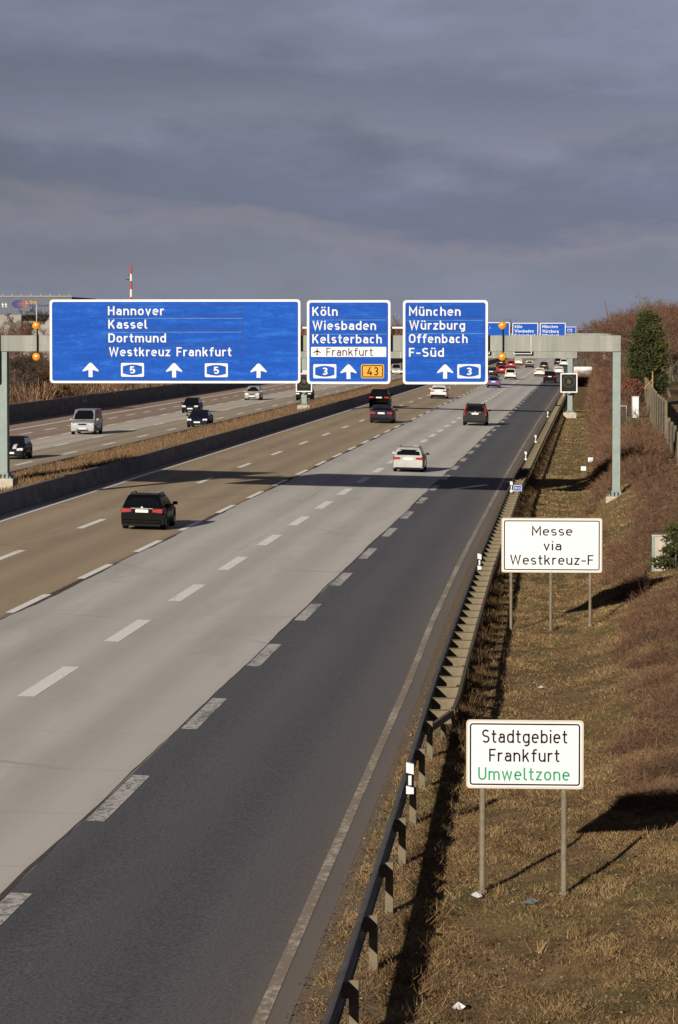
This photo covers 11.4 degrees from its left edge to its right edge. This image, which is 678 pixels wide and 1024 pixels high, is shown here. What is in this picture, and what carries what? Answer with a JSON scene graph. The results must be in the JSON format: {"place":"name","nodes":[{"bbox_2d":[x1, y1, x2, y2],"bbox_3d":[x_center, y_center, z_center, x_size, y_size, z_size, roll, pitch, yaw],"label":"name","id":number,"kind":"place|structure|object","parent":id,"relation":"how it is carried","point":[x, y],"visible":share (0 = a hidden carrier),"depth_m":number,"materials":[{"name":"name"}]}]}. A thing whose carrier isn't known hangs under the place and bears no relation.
{"place":"outdoors","nodes":[
{"label":"outdoors","id":0,"kind":"place"},
{"bbox_2d":[9,362,402,439],"bbox_3d":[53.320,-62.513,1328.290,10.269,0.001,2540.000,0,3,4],"label":"road","id":1,"kind":"structure","parent":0,"point":[40,431],"depth_m":342.54,"materials":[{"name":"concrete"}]},
{"bbox_2d":[9,383,288,430],"bbox_3d":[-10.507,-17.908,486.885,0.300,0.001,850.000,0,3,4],"label":"road markings","id":2,"kind":"object","parent":1,"relation":"on","point":[132,409],"visible":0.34,"depth_m":342.32,"materials":[{"name":"paint"}]},
{"bbox_2d":[9,358,402,421],"bbox_3d":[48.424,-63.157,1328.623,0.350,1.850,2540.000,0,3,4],"label":"noise wall","id":3,"kind":"structure","parent":1,"relation":"on","point":[29,410],"depth_m":357.73,"materials":[{"name":"concrete"}]},
{"bbox_2d":[10,373,402,470],"bbox_3d":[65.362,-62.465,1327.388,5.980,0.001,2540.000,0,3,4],"label":"road brown lane","id":4,"kind":"structure","parent":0,"point":[50,454],"depth_m":264.80,"materials":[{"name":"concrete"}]},
{"bbox_2d":[10,436,31,458],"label":"car","id":5,"kind":"object","parent":4,"relation":"on","point":[21,446],"visible":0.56,"depth_m":211.24,"materials":[{"name":"paint"}]},
{"bbox_2d":[186,410,212,426],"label":"car","id":6,"kind":"object","parent":4,"relation":"on","point":[200,417],"visible":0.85,"depth_m":282.06,"materials":[{"name":"paint"}]},
{"bbox_2d":[16,378,392,464],"bbox_3d":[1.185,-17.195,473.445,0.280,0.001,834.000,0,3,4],"label":"road markings","id":7,"kind":"object","parent":4,"relation":"on","point":[145,435],"visible":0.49,"depth_m":243.04,"materials":[{"name":"paint"}]},
{"bbox_2d":[11,378,400,472],"bbox_3d":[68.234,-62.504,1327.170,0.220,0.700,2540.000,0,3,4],"label":"kerb wall","id":8,"kind":"structure","parent":4,"relation":"on","point":[63,459],"depth_m":252.75,"materials":[{"name":"concrete"}]},
{"bbox_2d":[295,386,313,399],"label":"suv car","id":9,"kind":"object","parent":4,"relation":"on","point":[310,395],"visible":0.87,"depth_m":392.02,"materials":[{"name":"paint"}]},
{"bbox_2d":[391,364,401,373],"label":"van","id":10,"kind":"object","parent":4,"relation":"on","point":[396,367],"visible":0.8,"depth_m":636.00,"materials":[{"name":"paint"}]},
{"bbox_2d":[30,369,402,450],"bbox_3d":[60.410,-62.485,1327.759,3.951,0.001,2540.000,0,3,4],"label":"road","id":11,"kind":"structure","parent":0,"point":[44,443],"depth_m":297.04,"materials":[{"name":"asphalt"}]},
{"bbox_2d":[69,408,102,434],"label":"van","id":12,"kind":"object","parent":11,"relation":"on","point":[88,419],"visible":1,"depth_m":262.05,"materials":[{"name":"paint"}]},
{"bbox_2d":[38,385,316,438],"bbox_3d":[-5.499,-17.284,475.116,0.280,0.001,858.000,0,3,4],"label":"road markings","id":13,"kind":"object","parent":11,"relation":"on","point":[150,417],"visible":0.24,"depth_m":314.24,"materials":[{"name":"paint"}]},
{"bbox_2d":[181,398,202,412],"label":"car","id":14,"kind":"object","parent":11,"relation":"on","point":[189,404],"visible":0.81,"depth_m":332.25,"materials":[{"name":"paint"}]},
{"bbox_2d":[244,386,262,399],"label":"family car","id":15,"kind":"object","parent":11,"relation":"on","point":[256,392],"visible":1,"depth_m":394.53,"materials":[{"name":"paint"}]},
{"bbox_2d":[0,358,495,492],"bbox_3d":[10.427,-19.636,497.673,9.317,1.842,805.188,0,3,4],"label":"median grass","id":16,"kind":"structure","parent":0,"point":[56,469],"depth_m":208.19,"materials":[{"name":"plant"}]},
{"bbox_2d":[9,372,528,1021],"bbox_3d":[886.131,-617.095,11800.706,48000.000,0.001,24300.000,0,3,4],"label":"ground","id":17,"kind":"structure","parent":0,"point":[421,688],"depth_m":121.85,"materials":[{"name":"soil"}]},
{"bbox_2d":[0,322,30,372],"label":"bare tree","id":18,"kind":"object","parent":17,"relation":"on","point":[15,353],"visible":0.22,"depth_m":482.98,"materials":[{"name":"brown plant"}]},
{"bbox_2d":[0,323,49,361],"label":"bare tree","id":19,"kind":"object","parent":17,"relation":"on","point":[9,329],"visible":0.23,"depth_m":472.67,"materials":[{"name":"brown plant"}]},
{"bbox_2d":[3,319,49,367],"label":"bare tree","id":20,"kind":"object","parent":17,"relation":"on","point":[28,330],"visible":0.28,"depth_m":504.13,"materials":[{"name":"brown plant"}]},
{"bbox_2d":[9,353,43,390],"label":"bare tree","id":21,"kind":"object","parent":17,"relation":"on","point":[15,382],"visible":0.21,"depth_m":347.42,"materials":[{"name":"brown plant"}]},
{"bbox_2d":[4,306,49,369],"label":"bare tree","id":22,"kind":"object","parent":17,"relation":"on","point":[44,319],"visible":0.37,"depth_m":521.85,"materials":[{"name":"brown plant"}]},
{"bbox_2d":[9,351,49,395],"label":"bare tree","id":23,"kind":"object","parent":17,"relation":"on","point":[29,360],"visible":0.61,"depth_m":333.06,"materials":[{"name":"brown plant"}]},
{"bbox_2d":[9,355,50,394],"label":"bare tree","id":24,"kind":"object","parent":17,"relation":"on","point":[14,363],"visible":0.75,"depth_m":327.78,"materials":[{"name":"brown plant"}]},
{"bbox_2d":[30,369,60,398],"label":"bare tree","id":25,"kind":"object","parent":17,"relation":"on","point":[48,381],"visible":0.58,"depth_m":332.85,"materials":[{"name":"brown plant"}]},
{"bbox_2d":[0,294,93,370],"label":"catering hall","id":26,"kind":"structure","parent":17,"relation":"on","point":[15,304],"depth_m":727.53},
{"bbox_2d":[28,359,73,397],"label":"bare tree","id":27,"kind":"object","parent":17,"relation":"on","point":[62,387],"visible":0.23,"depth_m":337.60,"materials":[{"name":"brown plant"}]},
{"bbox_2d":[126,266,131,298],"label":"radio mast","id":28,"kind":"object","parent":17,"relation":"on","point":[130,275],"visible":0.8,"depth_m":1507.46,"materials":[{"name":"metal"}]},
{"bbox_2d":[9,358,400,410],"bbox_3d":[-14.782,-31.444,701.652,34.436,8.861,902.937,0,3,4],"label":"undergrowth","id":29,"kind":"object","parent":17,"relation":"on","point":[86,389],"visible":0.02,"depth_m":351.54,"materials":[{"name":"plant"}]},
{"bbox_2d":[301,303,671,357],"bbox_3d":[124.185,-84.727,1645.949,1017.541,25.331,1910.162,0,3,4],"label":"distant wood","id":30,"kind":"object","parent":17,"relation":"on","point":[303,331],"depth_m":1208.61,"materials":[{"name":"plant"}]},
{"bbox_2d":[0,358,538,618],"bbox_3d":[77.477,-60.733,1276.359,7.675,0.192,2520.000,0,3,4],"label":"road","id":31,"kind":"structure","parent":0,"point":[58,546],"depth_m":143.38,"materials":[{"name":"asphalt"}]},
{"bbox_2d":[120,491,177,529],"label":"car","id":32,"kind":"object","parent":31,"relation":"on","point":[149,509],"visible":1,"depth_m":119.79,"materials":[{"name":"paint"}]},
{"bbox_2d":[0,389,475,619],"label":"road seam","id":33,"kind":"object","parent":31,"relation":"on","point":[56,592],"visible":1,"depth_m":113.95,"materials":[{"name":"asphalt"}]},
{"bbox_2d":[0,358,508,515],"bbox_3d":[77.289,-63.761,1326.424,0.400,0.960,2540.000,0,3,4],"label":"median barrier","id":34,"kind":"object","parent":31,"relation":"on","point":[16,499],"depth_m":170.70,"materials":[{"name":"concrete"}]},
{"bbox_2d":[0,358,510,521],"bbox_3d":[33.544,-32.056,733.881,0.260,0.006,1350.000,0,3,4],"label":"road markings","id":35,"kind":"object","parent":31,"relation":"on","point":[35,509],"visible":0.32,"depth_m":166.78,"materials":[{"name":"paint"}]},
{"bbox_2d":[0,358,524,559],"bbox_3d":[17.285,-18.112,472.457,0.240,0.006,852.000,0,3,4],"label":"road markings","id":36,"kind":"object","parent":31,"relation":"on","point":[19,551],"visible":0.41,"depth_m":124.96,"materials":[{"name":"paint"}]},
{"bbox_2d":[6,360,534,612],"bbox_3d":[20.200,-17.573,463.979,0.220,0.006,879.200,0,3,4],"label":"road markings","id":37,"kind":"object","parent":31,"relation":"on","point":[26,604],"visible":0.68,"depth_m":112.80,"materials":[{"name":"paint"}]},
{"bbox_2d":[369,389,392,406],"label":"suv car","id":38,"kind":"object","parent":31,"relation":"on","point":[379,396],"visible":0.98,"depth_m":310.18,"materials":[{"name":"paint"}]},
{"bbox_2d":[369,404,397,422],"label":"car","id":39,"kind":"object","parent":31,"relation":"on","point":[381,412],"visible":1,"depth_m":259.97,"materials":[{"name":"paint"}]},
{"bbox_2d":[429,385,449,398],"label":"car","id":40,"kind":"object","parent":31,"relation":"on","point":[438,390],"visible":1,"depth_m":356.16,"materials":[{"name":"paint"}]},
{"bbox_2d":[488,367,497,375],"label":"car","id":41,"kind":"object","parent":31,"relation":"on","point":[493,370],"visible":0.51,"depth_m":537.04,"materials":[{"name":"paint"}]},
{"bbox_2d":[497,365,506,372],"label":"car","id":42,"kind":"object","parent":31,"relation":"on","point":[501,368],"visible":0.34,"depth_m":567.36,"materials":[{"name":"paint"}]},
{"bbox_2d":[0,358,565,893],"bbox_3d":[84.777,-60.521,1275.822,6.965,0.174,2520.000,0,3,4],"label":"road concrete","id":43,"kind":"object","parent":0,"point":[92,732],"visible":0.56,"depth_m":83.50,"materials":[{"name":"concrete"}]},
{"bbox_2d":[0,391,531,899],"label":"road seam","id":44,"kind":"object","parent":43,"relation":"on","point":[20,877],"visible":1,"depth_m":55.44,"materials":[{"name":"asphalt"}]},
{"bbox_2d":[17,359,550,696],"bbox_3d":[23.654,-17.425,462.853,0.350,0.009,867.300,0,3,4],"label":"road markings","id":45,"kind":"object","parent":43,"relation":"on","point":[47,682],"visible":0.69,"depth_m":90.58,"materials":[{"name":"paint"}]},
{"bbox_2d":[392,445,429,471],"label":"car","id":46,"kind":"object","parent":43,"relation":"on","point":[410,457],"visible":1,"depth_m":173.14,"materials":[{"name":"paint"}]},
{"bbox_2d":[462,403,490,425],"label":"suv car","id":47,"kind":"object","parent":43,"relation":"on","point":[475,413],"visible":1,"depth_m":259.37,"materials":[{"name":"paint"}]},
{"bbox_2d":[487,376,501,387],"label":"car","id":48,"kind":"object","parent":43,"relation":"on","point":[494,381],"visible":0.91,"depth_m":431.18,"materials":[{"name":"paint"}]},
{"bbox_2d":[504,368,516,379],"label":"family car","id":49,"kind":"object","parent":43,"relation":"on","point":[510,373],"visible":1,"depth_m":507.43,"materials":[{"name":"paint"}]},
{"bbox_2d":[534,368,544,375],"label":"car","id":50,"kind":"object","parent":43,"relation":"on","point":[539,371],"visible":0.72,"depth_m":547.32,"materials":[{"name":"paint"}]},
{"bbox_2d":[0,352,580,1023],"bbox_3d":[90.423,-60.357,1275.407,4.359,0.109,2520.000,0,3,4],"label":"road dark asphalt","id":51,"kind":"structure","parent":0,"point":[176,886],"depth_m":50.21,"materials":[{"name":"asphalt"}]},
{"bbox_2d":[0,381,542,924],"bbox_3d":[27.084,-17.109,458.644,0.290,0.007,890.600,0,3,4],"label":"road markings","id":52,"kind":"object","parent":51,"relation":"on","point":[10,903],"visible":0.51,"depth_m":62.46,"materials":[{"name":"paint"}]},
{"bbox_2d":[251,359,577,1023],"bbox_3d":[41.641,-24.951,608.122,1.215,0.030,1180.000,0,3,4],"label":"road markings","id":53,"kind":"object","parent":51,"relation":"on","point":[274,987],"visible":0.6,"depth_m":50.49,"materials":[{"name":"paint"}]},
{"bbox_2d":[543,371,556,382],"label":"suv car","id":54,"kind":"object","parent":51,"relation":"on","point":[549,376],"visible":1,"depth_m":482.65,"materials":[{"name":"paint"}]},
{"bbox_2d":[553,366,563,373],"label":"car","id":55,"kind":"object","parent":51,"relation":"on","point":[558,369],"visible":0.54,"depth_m":577.56,"materials":[{"name":"paint"}]},
{"bbox_2d":[0,0,677,332],"label":"sky","id":56,"kind":"structure","parent":0,"point":[520,157],"materials":[{"name":"grey"}]},
{"bbox_2d":[284,355,677,1023],"bbox_3d":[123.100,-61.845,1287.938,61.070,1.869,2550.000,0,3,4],"label":"roadside verge","id":57,"kind":"structure","parent":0,"point":[511,867],"depth_m":47.25,"materials":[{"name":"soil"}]},
{"bbox_2d":[0,327,621,502],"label":"sign gantry","id":58,"kind":"object","parent":57,"relation":"on","point":[557,343],"visible":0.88,"depth_m":136.00,"materials":[{"name":"metal"}]},
{"bbox_2d":[32,304,39,360],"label":"warning lamp","id":59,"kind":"object","parent":58,"relation":"attached to","point":[35,326],"visible":1,"depth_m":137.18,"materials":[{"name":"plastic"}]},
{"bbox_2d":[50,299,300,382],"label":"direction sign","id":60,"kind":"object","parent":58,"relation":"attached to","point":[175,340],"visible":1,"depth_m":136.65,"materials":[{"name":"metal"}]},
{"bbox_2d":[307,300,390,383],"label":"direction sign","id":61,"kind":"object","parent":58,"relation":"attached to","point":[348,341],"visible":1,"depth_m":136.12,"materials":[{"name":"metal"}]},
{"bbox_2d":[403,300,487,383],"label":"direction sign","id":62,"kind":"object","parent":58,"relation":"attached to","point":[445,341],"visible":1,"depth_m":135.84,"materials":[{"name":"metal"}]},
{"bbox_2d":[498,321,506,360],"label":"warning lamp","id":63,"kind":"object","parent":58,"relation":"attached to","point":[502,325],"visible":1,"depth_m":135.78,"materials":[{"name":"plastic"}]},
{"bbox_2d":[321,716,432,1023],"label":"guard rail","id":64,"kind":"object","parent":57,"relation":"on","point":[346,987],"visible":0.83,"depth_m":41.72,"materials":[{"name":"metal"}]},
{"bbox_2d":[406,762,413,793],"bbox_3d":[1.027,3.841,49.009,0.114,0.460,0.112,0,3,4],"label":"marker post","id":65,"kind":"object","parent":64,"relation":"on","point":[409,778],"visible":1,"depth_m":48.97,"materials":[{"name":"plastic"}]},
{"bbox_2d":[297,352,576,417],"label":"sign gantry","id":66,"kind":"object","parent":57,"relation":"on","point":[570,412],"visible":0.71,"depth_m":289.60,"materials":[{"name":"metal"}]},
{"bbox_2d":[296,373,311,392],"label":"matrix sign","id":67,"kind":"object","parent":66,"relation":"attached to","point":[303,385],"visible":0.66,"depth_m":290.54,"materials":[{"name":"metal"}]},
{"bbox_2d":[560,373,576,393],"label":"matrix sign","id":68,"kind":"object","parent":66,"relation":"attached to","point":[568,383],"visible":1,"depth_m":288.85,"materials":[{"name":"metal"}]},
{"bbox_2d":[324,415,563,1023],"bbox_3d":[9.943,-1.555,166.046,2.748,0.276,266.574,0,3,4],"label":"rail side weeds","id":69,"kind":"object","parent":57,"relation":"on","point":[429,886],"visible":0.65,"depth_m":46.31,"materials":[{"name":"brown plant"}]},
{"bbox_2d":[420,393,566,737],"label":"double guard rail","id":70,"kind":"object","parent":57,"relation":"on","point":[442,702],"visible":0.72,"depth_m":79.44,"materials":[{"name":"metal"}]},
{"bbox_2d":[477,553,481,569],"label":"marker post","id":71,"kind":"object","parent":70,"relation":"on","point":[479,562],"visible":1,"depth_m":95.22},
{"bbox_2d":[439,411,560,747],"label":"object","id":72,"kind":"object","parent":57,"relation":"on","point":[475,668],"visible":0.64,"depth_m":76.39,"materials":[{"name":"brown plant"}]},
{"bbox_2d":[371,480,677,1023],"bbox_3d":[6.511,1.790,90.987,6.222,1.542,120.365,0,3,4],"label":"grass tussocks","id":73,"kind":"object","parent":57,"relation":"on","point":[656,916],"depth_m":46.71,"materials":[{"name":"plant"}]},
{"bbox_2d":[466,719,583,895],"bbox_3d":[2.419,3.992,44.166,1.522,2.594,0.162,0,3,4],"label":"info sign","id":74,"kind":"object","parent":57,"relation":"on","point":[524,754],"visible":0.97,"depth_m":44.05,"materials":[{"name":"metal"}]},
{"bbox_2d":[521,898,537,903],"bbox_3d":[2.439,4.950,43.184,0.200,0.075,0.242,-1,3,-24],"label":"litter scrap","id":75,"kind":"object","parent":57,"relation":"on","point":[531,901],"visible":1,"depth_m":43.16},
{"bbox_2d":[501,518,601,631],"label":"info sign","id":76,"kind":"object","parent":57,"relation":"on","point":[550,546],"visible":0.96,"depth_m":82.99,"materials":[{"name":"metal"}]},
{"bbox_2d":[510,333,616,334],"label":"sign gantry","id":77,"kind":"object","parent":57,"relation":"on","point":[581,334],"visible":0.08,"depth_m":432.55,"materials":[{"name":"metal"}]},
{"bbox_2d":[488,322,509,334],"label":"direction sign","id":78,"kind":"object","parent":77,"relation":"attached to","point":[494,329],"visible":0.14,"depth_m":433.02,"materials":[{"name":"metal"}]},
{"bbox_2d":[512,323,537,334],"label":"direction sign","id":79,"kind":"object","parent":77,"relation":"attached to","point":[524,328],"visible":0.56,"depth_m":432.76,"materials":[{"name":"metal"}]},
{"bbox_2d":[540,323,565,334],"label":"direction sign","id":80,"kind":"object","parent":77,"relation":"attached to","point":[552,328],"visible":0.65,"depth_m":432.49,"materials":[{"name":"metal"}]},
{"bbox_2d":[574,366,591,373],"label":"box trailer","id":81,"kind":"object","parent":57,"relation":"on","point":[578,368],"visible":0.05,"depth_m":463.50,"materials":[{"name":"metal"}]},
{"bbox_2d":[576,328,602,367],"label":"bare tree","id":82,"kind":"object","parent":57,"relation":"on","point":[584,352],"visible":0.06,"depth_m":518.48,"materials":[{"name":"brown plant"}]},
{"bbox_2d":[589,404,612,417],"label":"bare shrub","id":83,"kind":"object","parent":57,"relation":"on","point":[609,410],"visible":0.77,"depth_m":229.01,"materials":[{"name":"brown plant"}]},
{"bbox_2d":[587,352,624,366],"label":"bare shrub","id":84,"kind":"object","parent":57,"relation":"on","point":[605,363],"visible":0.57,"depth_m":405.23,"materials":[{"name":"brown plant"}]},
{"bbox_2d":[588,367,624,387],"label":"bare shrub","id":85,"kind":"object","parent":57,"relation":"on","point":[602,373],"visible":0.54,"depth_m":310.65,"materials":[{"name":"brown plant"}]},
{"bbox_2d":[596,387,620,408],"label":"bare shrub","id":86,"kind":"object","parent":57,"relation":"on","point":[607,399],"visible":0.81,"depth_m":241.30,"materials":[{"name":"brown plant"}]},
{"bbox_2d":[592,318,627,361],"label":"bare tree","id":87,"kind":"object","parent":57,"relation":"on","point":[612,334],"visible":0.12,"depth_m":382.22,"materials":[{"name":"brown plant"}]},
{"bbox_2d":[606,388,635,409],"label":"bare shrub","id":88,"kind":"object","parent":57,"relation":"on","point":[624,393],"visible":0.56,"depth_m":240.53,"materials":[{"name":"brown plant"}]},
{"bbox_2d":[574,356,677,817],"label":"brush thicket","id":89,"kind":"object","parent":57,"relation":"on","point":[637,439],"visible":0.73,"depth_m":87.94,"materials":[{"name":"plant"}]},
{"bbox_2d":[620,378,643,402],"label":"red bush","id":90,"kind":"object","parent":57,"relation":"on","point":[626,385],"visible":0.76,"depth_m":243.67,"materials":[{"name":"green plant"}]},
{"bbox_2d":[590,311,677,356],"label":"bare tree","id":91,"kind":"object","parent":57,"relation":"on","point":[607,328],"visible":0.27,"depth_m":299.07,"materials":[{"name":"brown plant"}]},
{"bbox_2d":[631,396,638,417],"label":"service cabinet","id":92,"kind":"object","parent":57,"relation":"on","point":[635,402],"visible":0.87,"depth_m":224.10,"materials":[{"name":"metal"}]},
{"bbox_2d":[620,406,650,427],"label":"bare shrub","id":93,"kind":"object","parent":57,"relation":"on","point":[627,419],"visible":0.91,"depth_m":185.12,"materials":[{"name":"brown plant"}]},
{"bbox_2d":[604,305,677,352],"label":"bare tree","id":94,"kind":"object","parent":57,"relation":"on","point":[613,320],"visible":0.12,"depth_m":349.48,"materials":[{"name":"brown plant"}]},
{"bbox_2d":[610,316,673,370],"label":"bare tree","id":95,"kind":"object","parent":57,"relation":"on","point":[630,324],"visible":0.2,"depth_m":289.81,"materials":[{"name":"brown plant"}]},
{"bbox_2d":[610,301,677,350],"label":"bare tree","id":96,"kind":"object","parent":57,"relation":"on","point":[644,308],"visible":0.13,"depth_m":355.34,"materials":[{"name":"brown plant"}]},
{"bbox_2d":[616,303,677,349],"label":"bare tree","id":97,"kind":"object","parent":57,"relation":"on","point":[673,311],"visible":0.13,"depth_m":346.88,"materials":[{"name":"brown plant"}]},
{"bbox_2d":[621,312,676,367],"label":"bare tree","id":98,"kind":"object","parent":57,"relation":"on","point":[624,341],"visible":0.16,"depth_m":329.30,"materials":[{"name":"brown plant"}]},
{"bbox_2d":[621,311,677,366],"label":"bare tree","id":99,"kind":"object","parent":57,"relation":"on","point":[663,340],"visible":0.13,"depth_m":303.89,"materials":[{"name":"brown plant"}]},
{"bbox_2d":[622,309,677,399],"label":"conifer tree","id":100,"kind":"object","parent":57,"relation":"on","point":[647,351],"visible":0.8,"depth_m":259.95,"materials":[{"name":"green plant"}]},
{"bbox_2d":[623,308,677,396],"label":"bare tree","id":101,"kind":"object","parent":57,"relation":"on","point":[672,351],"visible":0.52,"depth_m":289.58,"materials":[{"name":"brown plant"}]},
{"bbox_2d":[628,303,677,371],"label":"bare tree","id":102,"kind":"object","parent":57,"relation":"on","point":[657,307],"visible":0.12,"depth_m":349.96,"materials":[{"name":"brown plant"}]},
{"bbox_2d":[633,291,673,342],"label":"bare tree","id":103,"kind":"object","parent":57,"relation":"on","point":[645,297],"visible":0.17,"depth_m":299.01,"materials":[{"name":"brown plant"}]},
{"bbox_2d":[644,377,677,465],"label":"timber fence","id":104,"kind":"object","parent":57,"relation":"on","point":[655,402],"visible":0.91,"depth_m":184.08,"materials":[{"name":"wood"}]},
{"bbox_2d":[651,533,670,571],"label":"utility cabinet","id":105,"kind":"object","parent":57,"relation":"on","point":[657,544],"visible":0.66,"depth_m":92.79,"materials":[{"name":"metal"}]},
{"bbox_2d":[646,521,677,570],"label":"pine bush","id":106,"kind":"object","parent":57,"relation":"on","point":[668,549],"visible":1,"depth_m":91.96,"materials":[{"name":"green plant"}]},
{"bbox_2d":[657,300,677,382],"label":"bare tree","id":107,"kind":"object","parent":57,"relation":"on","point":[676,373],"visible":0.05,"depth_m":367.52,"materials":[{"name":"brown plant"}]},
{"bbox_2d":[658,311,677,390],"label":"bare tree","id":108,"kind":"object","parent":57,"relation":"on","point":[670,366],"visible":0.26,"depth_m":324.42,"materials":[{"name":"brown plant"}]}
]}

